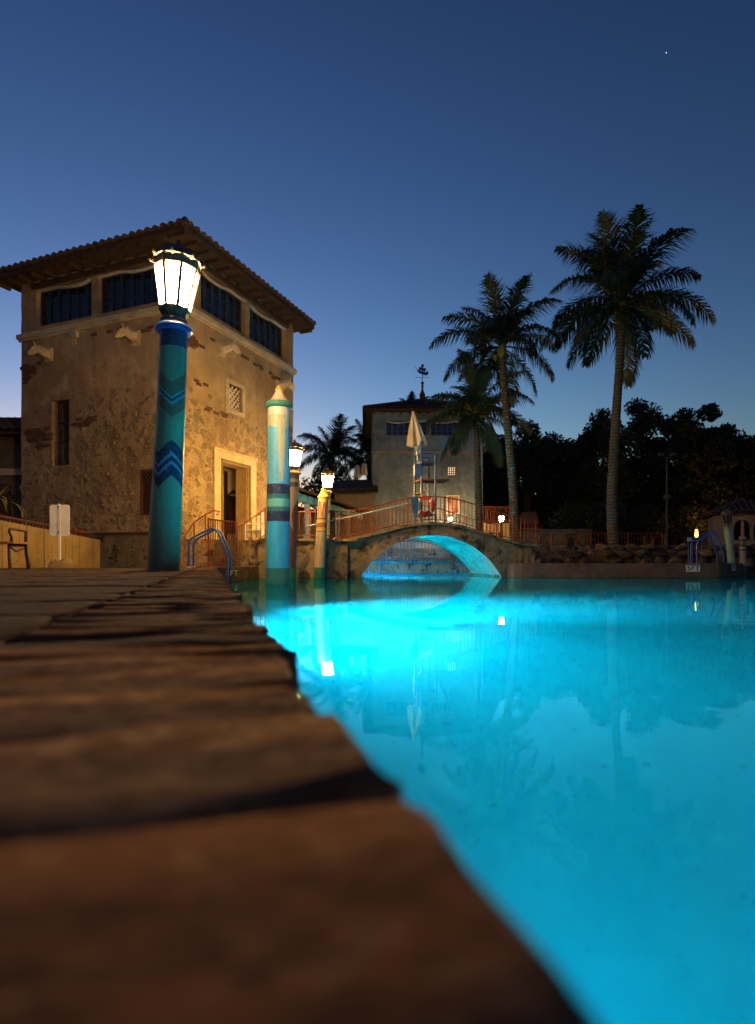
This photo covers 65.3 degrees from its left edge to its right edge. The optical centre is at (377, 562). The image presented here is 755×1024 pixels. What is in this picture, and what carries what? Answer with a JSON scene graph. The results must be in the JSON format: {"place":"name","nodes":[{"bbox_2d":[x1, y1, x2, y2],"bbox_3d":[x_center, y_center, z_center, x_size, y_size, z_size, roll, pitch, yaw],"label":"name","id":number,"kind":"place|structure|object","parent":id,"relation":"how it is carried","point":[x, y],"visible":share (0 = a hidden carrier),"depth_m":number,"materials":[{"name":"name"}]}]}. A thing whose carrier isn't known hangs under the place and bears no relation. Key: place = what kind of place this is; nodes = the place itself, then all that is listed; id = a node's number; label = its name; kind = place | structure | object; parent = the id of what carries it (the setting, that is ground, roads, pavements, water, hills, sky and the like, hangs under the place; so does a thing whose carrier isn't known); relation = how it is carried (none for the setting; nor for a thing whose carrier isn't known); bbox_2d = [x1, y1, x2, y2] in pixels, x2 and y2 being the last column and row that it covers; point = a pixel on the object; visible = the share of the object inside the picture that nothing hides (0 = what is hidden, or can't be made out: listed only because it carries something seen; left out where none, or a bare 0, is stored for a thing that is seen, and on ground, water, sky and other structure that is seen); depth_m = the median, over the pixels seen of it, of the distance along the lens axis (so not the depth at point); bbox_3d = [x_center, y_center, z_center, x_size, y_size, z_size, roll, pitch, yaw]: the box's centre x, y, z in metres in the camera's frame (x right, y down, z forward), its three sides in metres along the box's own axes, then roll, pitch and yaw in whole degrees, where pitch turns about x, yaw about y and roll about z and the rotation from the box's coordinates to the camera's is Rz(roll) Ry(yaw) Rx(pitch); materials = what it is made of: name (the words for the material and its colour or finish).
{"place":"outdoors","nodes":[
{"label":"outdoors","id":0,"kind":"place"},
{"bbox_2d":[242,511,266,539],"bbox_3d":[-3.520,-1.066,17.642,0.720,0.994,0.850,0,0,20],"label":"garden chair","id":1,"kind":"object","parent":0,"point":[258,527],"visible":0.49,"depth_m":17.72,"materials":[{"name":"white paint"}]},
{"bbox_2d":[354,451,360,476],"bbox_3d":[-1.221,-5.997,36.000,0.400,1.602,0.390,0,0,0],"label":"hanging cylinder","id":2,"kind":"object","parent":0,"point":[357,472],"visible":1,"depth_m":35.85,"materials":[{"name":"fabric"}]},
{"bbox_2d":[361,454,366,474],"bbox_3d":[-0.814,-6.123,36.000,0.400,1.602,0.390,0,0,0],"label":"hanging cylinder","id":3,"kind":"object","parent":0,"point":[363,468],"visible":1,"depth_m":35.85,"materials":[{"name":"fabric"}]},
{"bbox_2d":[0,0,754,538],"label":"sky","id":4,"kind":"structure","parent":0,"point":[369,161],"materials":[{"name":"blue"}]},
{"bbox_2d":[214,540,754,576],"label":"terrace side","id":5,"kind":"structure","parent":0,"point":[248,557],"depth_m":16.06,"materials":[{"name":"stone"}]},
{"bbox_2d":[229,572,754,1023],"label":"water","id":6,"kind":"structure","parent":0,"point":[568,763],"depth_m":1.38,"materials":[{"name":"blue liquid"}]},
{"bbox_2d":[508,563,742,576],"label":"pool bank","id":7,"kind":"structure","parent":0,"point":[609,569],"depth_m":16.63,"materials":[{"name":"stone"}]},
{"bbox_2d":[567,538,573,562],"bbox_3d":[6.327,-0.383,19.296,0.220,0.846,0.052,0,0,0],"label":"bank sign","id":8,"kind":"object","parent":7,"relation":"on","point":[570,542],"visible":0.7,"depth_m":19.27,"materials":[{"name":"metal"}]},
{"bbox_2d":[538,203,716,543],"bbox_3d":[9.221,-6.524,21.907,6.329,13.150,6.112,0,0,0],"label":"palm tree","id":9,"kind":"object","parent":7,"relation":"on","point":[618,271],"visible":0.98,"depth_m":21.67,"materials":[{"name":"green plant"}]},
{"bbox_2d":[539,543,754,570],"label":"rock wall","id":10,"kind":"structure","parent":7,"relation":"on","point":[666,554],"depth_m":20.30,"materials":[{"name":"stone"}]},
{"bbox_2d":[686,565,699,571],"bbox_3d":[8.815,0.173,16.446,0.380,0.190,0.018,0,0,3],"label":"depth mark","id":11,"kind":"object","parent":7,"relation":"attached to","point":[692,568],"visible":1,"depth_m":16.44,"materials":[{"name":"white tile"}]},
{"bbox_2d":[687,537,702,562],"bbox_3d":[9.812,-0.365,18.200,0.340,0.800,0.300,0,0,0],"label":"blue stand","id":12,"kind":"object","parent":7,"relation":"on","point":[690,539],"visible":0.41,"depth_m":18.07,"materials":[{"name":"paint"}]},
{"bbox_2d":[690,532,724,562],"bbox_3d":[9.525,0.180,17.023,0.818,2.110,0.560,0,0,8],"label":"pool ladder","id":13,"kind":"object","parent":7,"relation":"attached to","point":[710,536],"visible":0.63,"depth_m":16.84,"materials":[{"name":"blue metal"}]},
{"bbox_2d":[720,508,734,562],"bbox_3d":[11.436,0.076,19.187,0.508,3.688,0.395,0,0,0],"label":"lamp post","id":14,"kind":"object","parent":7,"relation":"on","point":[726,514],"visible":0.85,"depth_m":19.11,"materials":[{"name":"metal"}]},
{"label":"terrace","id":15,"kind":"structure","parent":0,"visible":0},
{"bbox_2d":[0,417,21,523],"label":"side wing","id":16,"kind":"structure","parent":15,"relation":"on","point":[10,450],"depth_m":21.70,"materials":[{"name":"beige paint"}]},
{"bbox_2d":[0,484,10,521],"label":"door","id":17,"kind":"structure","parent":16,"relation":"in","point":[3,511],"depth_m":21.60,"materials":[{"name":"brown wood"}]},
{"bbox_2d":[0,216,315,539],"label":"stone tower","id":18,"kind":"structure","parent":15,"relation":"on","point":[88,337],"depth_m":19.10,"materials":[{"name":"beige stone"}]},
{"bbox_2d":[58,400,68,465],"bbox_3d":[-10.330,-4.280,19.678,0.659,2.160,0.340,0,0,22],"label":"window","id":19,"kind":"structure","parent":18,"relation":"in","point":[66,422],"depth_m":19.58,"materials":[{"name":"black glass"}]},
{"bbox_2d":[41,281,91,325],"bbox_3d":[-10.292,-8.560,19.627,2.510,1.240,0.080,0,0,22],"label":"window","id":20,"kind":"structure","parent":18,"relation":"in","point":[57,305],"depth_m":19.67,"materials":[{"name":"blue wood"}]},
{"bbox_2d":[102,268,157,312],"bbox_3d":[-7.735,-8.560,18.596,2.480,1.240,0.080,0,0,22],"label":"window","id":21,"kind":"structure","parent":18,"relation":"in","point":[125,290],"depth_m":18.67,"materials":[{"name":"blue wood"}]},
{"bbox_2d":[201,274,240,331],"bbox_3d":[-5.266,-8.560,19.576,0.080,1.240,2.390,0,0,22],"label":"window","id":22,"kind":"structure","parent":18,"relation":"in","point":[218,302],"depth_m":19.63,"materials":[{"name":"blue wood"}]},
{"bbox_2d":[225,377,244,417],"bbox_3d":[-4.990,-5.570,20.065,0.400,1.100,1.080,0,0,22],"label":"lattice window","id":23,"kind":"structure","parent":18,"relation":"in","point":[229,393],"depth_m":20.12,"materials":[{"name":"beige stone"}]},
{"bbox_2d":[249,308,281,356],"bbox_3d":[-4.268,-8.560,22.065,0.080,1.240,2.450,0,0,22],"label":"window","id":24,"kind":"structure","parent":18,"relation":"in","point":[262,331],"depth_m":22.19,"materials":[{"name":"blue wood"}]},
{"bbox_2d":[299,466,354,538],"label":"broadleaf tree","id":25,"kind":"object","parent":15,"relation":"on","point":[312,486],"visible":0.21,"depth_m":45.39,"materials":[{"name":"green plant"}]},
{"bbox_2d":[320,467,335,538],"bbox_3d":[-1.653,-1.874,19.711,0.502,2.593,0.502,0,0,0],"label":"lamp post","id":26,"kind":"object","parent":15,"relation":"on","point":[328,475],"visible":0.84,"depth_m":19.59,"materials":[{"name":"metal"}]},
{"bbox_2d":[295,413,361,537],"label":"palm tree","id":27,"kind":"object","parent":15,"relation":"on","point":[324,455],"visible":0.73,"depth_m":49.40,"materials":[{"name":"green plant"}]},
{"bbox_2d":[297,487,364,538],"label":"arcade wing","id":28,"kind":"structure","parent":15,"relation":"on","point":[307,498],"depth_m":31.05,"materials":[{"name":"beige paint"}]},
{"bbox_2d":[334,418,370,479],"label":"palm tree","id":29,"kind":"object","parent":15,"relation":"on","point":[364,442],"visible":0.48,"depth_m":46.47,"materials":[{"name":"green plant"}]},
{"bbox_2d":[331,479,377,538],"bbox_3d":[-1.470,-3.046,38.066,3.000,5.131,3.469,0,0,0],"label":"tower annex","id":30,"kind":"object","parent":15,"relation":"on","point":[359,494],"visible":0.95,"depth_m":36.80,"materials":[{"name":"paint"}]},
{"bbox_2d":[400,391,428,400],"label":"palm tree","id":31,"kind":"object","parent":15,"relation":"on","point":[410,396],"visible":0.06,"depth_m":59.57,"materials":[{"name":"green plant"}]},
{"bbox_2d":[362,364,486,547],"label":"pale tower","id":32,"kind":"structure","parent":15,"relation":"on","point":[386,425],"depth_m":38.06,"materials":[{"name":"beige paint"}]},
{"bbox_2d":[386,421,426,434],"bbox_3d":[1.887,-8.674,38.261,2.650,0.958,0.080,0,0,-1],"label":"window","id":33,"kind":"structure","parent":32,"relation":"in","point":[391,429],"depth_m":38.24,"materials":[{"name":"blue glass"}]},
{"bbox_2d":[431,421,468,435],"bbox_3d":[4.718,-8.674,38.321,2.500,0.958,0.080,0,0,-1],"label":"window","id":34,"kind":"structure","parent":32,"relation":"in","point":[445,430],"depth_m":38.30,"materials":[{"name":"blue glass"}]},
{"bbox_2d":[447,495,458,513],"bbox_3d":[4.879,-3.724,38.067,0.820,1.186,0.056,0,0,-1],"label":"framed poster","id":35,"kind":"object","parent":32,"relation":"attached to","point":[454,502],"visible":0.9,"depth_m":38.07,"materials":[{"name":"orange paint"}]},
{"bbox_2d":[421,348,534,530],"bbox_3d":[4.607,-5.211,26.764,5.104,9.116,5.168,0,0,-42],"label":"palm tree","id":36,"kind":"object","parent":15,"relation":"on","point":[473,397],"visible":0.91,"depth_m":26.74,"materials":[{"name":"green plant"}]},
{"bbox_2d":[428,271,562,541],"bbox_3d":[5.070,-6.082,23.972,5.129,11.843,5.191,0,0,-38],"label":"palm tree","id":37,"kind":"object","parent":15,"relation":"on","point":[499,327],"visible":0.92,"depth_m":23.85,"materials":[{"name":"green plant"}]},
{"bbox_2d":[483,523,509,539],"bbox_3d":[7.596,-1.469,39.140,1.900,1.978,4.120,0,0,0],"label":"lit annex","id":38,"kind":"object","parent":15,"relation":"on","point":[507,529],"visible":0.11,"depth_m":37.13,"materials":[{"name":"paint"}]},
{"bbox_2d":[483,506,508,521],"bbox_3d":[7.549,-2.990,37.120,1.786,1.083,0.087,0,0,0],"label":"balcony railing","id":39,"kind":"object","parent":38,"relation":"on","point":[497,513],"visible":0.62,"depth_m":37.10,"materials":[{"name":"red metal"}]},
{"bbox_2d":[483,434,518,522],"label":"broadleaf tree","id":40,"kind":"object","parent":15,"relation":"on","point":[496,494],"visible":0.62,"depth_m":48.97,"materials":[{"name":"green plant"}]},
{"bbox_2d":[499,512,504,537],"bbox_3d":[6.944,-1.688,33.000,0.395,2.216,0.395,0,0,23],"label":"lamp post","id":41,"kind":"object","parent":15,"relation":"on","point":[501,518],"visible":0.66,"depth_m":32.93,"materials":[{"name":"metal"}]},
{"bbox_2d":[494,420,562,526],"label":"broadleaf tree","id":42,"kind":"object","parent":15,"relation":"on","point":[533,456],"visible":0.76,"depth_m":50.50,"materials":[{"name":"green plant"}]},
{"bbox_2d":[519,512,542,528],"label":"timber house","id":43,"kind":"structure","parent":15,"relation":"on","point":[530,515],"depth_m":48.03,"materials":[{"name":"brown paint"}]},
{"bbox_2d":[519,529,591,544],"bbox_3d":[8.054,-1.040,26.675,3.200,0.920,0.350,0,0,0],"label":"railing","id":44,"kind":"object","parent":15,"relation":"on","point":[568,535],"depth_m":26.50,"materials":[{"name":"red metal"}]},
{"bbox_2d":[531,431,597,528],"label":"broadleaf tree","id":45,"kind":"object","parent":15,"relation":"on","point":[568,472],"visible":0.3,"depth_m":52.47,"materials":[{"name":"green plant"}]},
{"bbox_2d":[545,499,593,528],"bbox_3d":[13.210,-2.455,40.044,3.248,3.862,3.113,0,0,-29],"label":"shrub","id":46,"kind":"object","parent":15,"relation":"on","point":[570,517],"visible":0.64,"depth_m":39.34,"materials":[{"name":"green plant"}]},
{"bbox_2d":[517,530,665,544],"bbox_3d":[8.731,-0.895,23.908,7.354,0.670,0.394,0,0,-20],"label":"bank railing","id":47,"kind":"object","parent":15,"relation":"on","point":[627,533],"visible":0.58,"depth_m":23.77,"materials":[{"name":"red metal"}]},
{"bbox_2d":[487,494,719,545],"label":"hedge","id":48,"kind":"object","parent":15,"relation":"on","point":[657,542],"visible":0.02,"depth_m":56.50,"materials":[{"name":"green plant"}]},
{"bbox_2d":[564,407,643,544],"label":"broadleaf tree","id":49,"kind":"object","parent":15,"relation":"on","point":[593,440],"visible":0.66,"depth_m":48.82,"materials":[{"name":"green plant"}]},
{"bbox_2d":[607,397,673,544],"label":"broadleaf tree","id":50,"kind":"object","parent":15,"relation":"on","point":[641,465],"visible":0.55,"depth_m":51.58,"materials":[{"name":"green plant"}]},
{"bbox_2d":[650,512,663,544],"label":"twisted tree","id":51,"kind":"object","parent":15,"relation":"on","point":[651,542],"visible":0.23,"depth_m":44.89,"materials":[{"name":"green plant"}]},
{"bbox_2d":[658,453,676,544],"bbox_3d":[18.670,-3.807,37.980,1.120,6.454,0.240,0,0,0],"label":"floodlight mast","id":52,"kind":"object","parent":15,"relation":"on","point":[666,496],"visible":0.88,"depth_m":37.95,"materials":[{"name":"grey metal"}]},
{"bbox_2d":[645,417,706,545],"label":"broadleaf tree","id":53,"kind":"object","parent":15,"relation":"on","point":[668,434],"visible":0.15,"depth_m":53.83,"materials":[{"name":"green plant"}]},
{"bbox_2d":[658,501,707,545],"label":"shrub","id":54,"kind":"object","parent":15,"relation":"on","point":[685,521],"visible":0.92,"depth_m":45.52,"materials":[{"name":"green plant"}]},
{"bbox_2d":[694,529,697,544],"bbox_3d":[18.429,-1.251,34.024,0.185,1.342,0.237,0,0,22],"label":"wall light","id":55,"kind":"object","parent":15,"relation":"on","point":[695,532],"visible":0.64,"depth_m":33.97,"materials":[{"name":"yellow glass"}]},
{"bbox_2d":[663,402,743,545],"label":"broadleaf tree","id":56,"kind":"object","parent":15,"relation":"on","point":[704,485],"visible":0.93,"depth_m":47.20,"materials":[{"name":"green plant"}]},
{"bbox_2d":[700,498,754,545],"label":"arcade pavilion","id":57,"kind":"structure","parent":15,"relation":"on","point":[742,509],"depth_m":35.90,"materials":[{"name":"grey paint"}]},
{"bbox_2d":[707,422,752,503],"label":"broadleaf tree","id":58,"kind":"object","parent":15,"relation":"on","point":[739,440],"visible":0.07,"depth_m":51.43,"materials":[{"name":"green plant"}]},
{"bbox_2d":[726,435,754,502],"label":"broadleaf tree","id":59,"kind":"object","parent":15,"relation":"on","point":[744,471],"visible":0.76,"depth_m":46.39,"materials":[{"name":"green plant"}]},
{"label":"ground","id":60,"kind":"structure","parent":0,"visible":0},
{"bbox_2d":[0,483,32,516],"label":"yucca plant","id":61,"kind":"object","parent":60,"relation":"on","point":[3,500],"visible":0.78,"depth_m":13.43,"materials":[{"name":"green plant"}]},
{"bbox_2d":[0,520,99,567],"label":"ramp wall","id":62,"kind":"structure","parent":60,"relation":"on","point":[80,551],"depth_m":14.23,"materials":[{"name":"concrete"}]},
{"bbox_2d":[0,515,94,537],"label":"ramp railing","id":63,"kind":"object","parent":62,"relation":"on","point":[41,524],"visible":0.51,"depth_m":14.20,"materials":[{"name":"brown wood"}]},
{"bbox_2d":[83,532,183,567],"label":"plinth wall","id":64,"kind":"structure","parent":60,"relation":"on","point":[123,549],"depth_m":17.53,"materials":[{"name":"stone"}]},
{"bbox_2d":[0,567,599,1023],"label":"deck","id":65,"kind":"structure","parent":60,"relation":"on","point":[208,815],"depth_m":0.24,"materials":[{"name":"brown wood"}]},
{"bbox_2d":[0,528,30,568],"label":"chair","id":66,"kind":"object","parent":65,"relation":"on","point":[11,543],"visible":0.98,"depth_m":10.03,"materials":[{"name":"metal"}]},
{"bbox_2d":[48,504,72,567],"bbox_3d":[-6.565,-0.539,12.200,0.431,1.338,0.344,0,0,-23],"label":"blank sign","id":67,"kind":"object","parent":65,"relation":"on","point":[59,520],"visible":0.91,"depth_m":12.20,"materials":[{"name":"white metal"}]},
{"bbox_2d":[147,239,206,570],"bbox_3d":[-2.759,-2.142,8.102,0.752,4.621,0.737,0,0,-30],"label":"lamp post","id":68,"kind":"object","parent":65,"relation":"on","point":[178,266],"visible":0.97,"depth_m":7.93,"materials":[{"name":"paint"}]},
{"label":"pool floor","id":69,"kind":"structure","parent":0,"visible":0},
{"bbox_2d":[265,385,292,583],"bbox_3d":[-1.920,-0.780,11.500,0.536,5.400,0.536,0,0,0],"label":"mooring post","id":70,"kind":"object","parent":69,"relation":"on","point":[278,405],"visible":0.81,"depth_m":11.31,"materials":[{"name":"paint"}]},
{"bbox_2d":[290,439,304,578],"bbox_3d":[-2.061,-0.570,14.605,0.520,4.979,0.517,0,0,-37],"label":"lamp post","id":71,"kind":"object","parent":69,"relation":"on","point":[296,450],"visible":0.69,"depth_m":14.47,"materials":[{"name":"brown paint"}]},
{"bbox_2d":[258,538,357,577],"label":"landing wall","id":72,"kind":"structure","parent":69,"relation":"on","point":[336,559],"depth_m":15.79,"materials":[{"name":"stone"}]},
{"bbox_2d":[237,508,265,557],"bbox_3d":[-3.282,-0.765,15.325,0.780,1.310,0.056,0,0,-20],"label":"stair railing","id":73,"kind":"object","parent":72,"relation":"attached to","point":[264,535],"visible":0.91,"depth_m":15.36,"materials":[{"name":"metal"}]},
{"bbox_2d":[298,511,332,538],"bbox_3d":[-2.030,-1.005,15.866,1.652,0.770,0.052,0,0,-11],"label":"landing railing","id":74,"kind":"object","parent":72,"relation":"on","point":[310,535],"visible":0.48,"depth_m":15.89,"materials":[{"name":"brown metal"}]},
{"bbox_2d":[314,487,328,577],"bbox_3d":[-1.489,-0.035,15.600,0.415,3.909,0.310,0,0,0],"label":"mooring post","id":75,"kind":"object","parent":69,"relation":"on","point":[320,541],"visible":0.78,"depth_m":15.48,"materials":[{"name":"beige paint"}]},
{"bbox_2d":[365,548,467,571],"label":"canal wall","id":76,"kind":"structure","parent":69,"relation":"on","point":[417,559],"depth_m":25.60,"materials":[{"name":"stone"}]},
{"bbox_2d":[347,522,540,577],"bbox_3d":[1.718,0.398,17.809,5.662,3.043,2.719,0,0,-11],"label":"footbridge","id":77,"kind":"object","parent":69,"relation":"on","point":[476,551],"visible":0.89,"depth_m":16.75,"materials":[{"name":"stone"}]},
{"bbox_2d":[337,504,496,538],"bbox_3d":[1.347,-1.182,18.950,5.334,1.356,0.052,0,0,-11],"label":"bridge railing","id":78,"kind":"object","parent":77,"relation":"on","point":[466,517],"visible":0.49,"depth_m":18.77,"materials":[{"name":"brown metal"}]},
{"bbox_2d":[363,539,471,575],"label":"water gate","id":79,"kind":"structure","parent":77,"relation":"attached to","point":[407,562],"depth_m":18.71,"materials":[{"name":"metal"}]},
{"bbox_2d":[414,441,449,523],"bbox_3d":[1.589,-2.300,17.343,0.950,2.410,0.681,0,0,-6],"label":"lifeguard chair","id":80,"kind":"object","parent":77,"relation":"on","point":[428,463],"visible":0.76,"depth_m":17.04,"materials":[{"name":"blue paint"}]},
{"bbox_2d":[406,411,427,461],"bbox_3d":[1.160,-3.677,17.300,0.610,1.551,0.488,0,0,0],"label":"folded parasol","id":81,"kind":"object","parent":80,"relation":"on","point":[416,436],"visible":0.99,"depth_m":17.22,"materials":[{"name":"beige fabric"}]},
{"bbox_2d":[414,464,421,476],"bbox_3d":[1.165,-2.667,17.120,0.212,0.340,0.360,0,0,0],"label":"equipment box","id":82,"kind":"object","parent":80,"relation":"attached to","point":[417,470],"visible":1,"depth_m":16.94,"materials":[{"name":"blue paint"}]},
{"bbox_2d":[418,489,434,515],"bbox_3d":[1.363,-1.710,16.850,0.580,0.776,0.142,0,0,0],"label":"life ring","id":83,"kind":"object","parent":80,"relation":"hanging from","point":[430,509],"visible":0.62,"depth_m":16.81,"materials":[{"name":"red plastic"}]},
{"bbox_2d":[332,496,536,543],"bbox_3d":[1.706,-1.173,16.594,5.994,1.374,0.052,0,0,-11],"label":"bridge railing","id":84,"kind":"object","parent":77,"relation":"on","point":[424,497],"visible":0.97,"depth_m":16.57,"materials":[{"name":"brown metal"}]},
{"bbox_2d":[306,497,419,526],"bbox_3d":[-0.393,-1.367,16.029,3.094,0.858,0.173,0,0,-7],"label":"pool net","id":85,"kind":"object","parent":84,"relation":"attached to","point":[415,505],"visible":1,"depth_m":16.13,"materials":[{"name":"blue paint"}]},
{"bbox_2d":[738,520,746,574],"bbox_3d":[11.905,0.274,19.200,0.265,3.291,0.253,0,0,0],"label":"mooring post","id":86,"kind":"object","parent":69,"relation":"on","point":[742,538],"visible":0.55,"depth_m":19.11,"materials":[{"name":"brown"}]},
{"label":"pool wall","id":87,"kind":"structure","parent":0,"visible":0},
{"bbox_2d":[192,567,258,579],"bbox_3d":[-3.735,0.969,14.470,1.230,1.702,2.060,0,0,0],"label":"end coping","id":88,"kind":"object","parent":87,"relation":"on","point":[243,573],"visible":0.22,"depth_m":13.96,"materials":[{"name":"stone"}]},
{"bbox_2d":[180,539,219,567],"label":"stone steps","id":89,"kind":"structure","parent":88,"relation":"on","point":[200,552],"depth_m":15.86,"materials":[{"name":"beige stone"}]},
{"bbox_2d":[184,510,219,549],"bbox_3d":[-4.911,-0.688,16.547,1.081,1.617,0.080,0,0,-44],"label":"stair handrail","id":90,"kind":"object","parent":89,"relation":"on","point":[193,524],"visible":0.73,"depth_m":16.33,"materials":[{"name":"metal"}]},
{"bbox_2d":[187,527,231,580],"bbox_3d":[-3.872,0.265,13.625,0.975,2.111,0.590,0,0,-5],"label":"pool ladder","id":91,"kind":"object","parent":88,"relation":"attached to","point":[218,531],"visible":0.85,"depth_m":13.41,"materials":[{"name":"metal"}]},
{"bbox_2d":[207,518,236,566],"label":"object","id":92,"kind":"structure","parent":88,"relation":"on","point":[209,543],"depth_m":14.74,"materials":[{"name":"red paint"}]}
]}

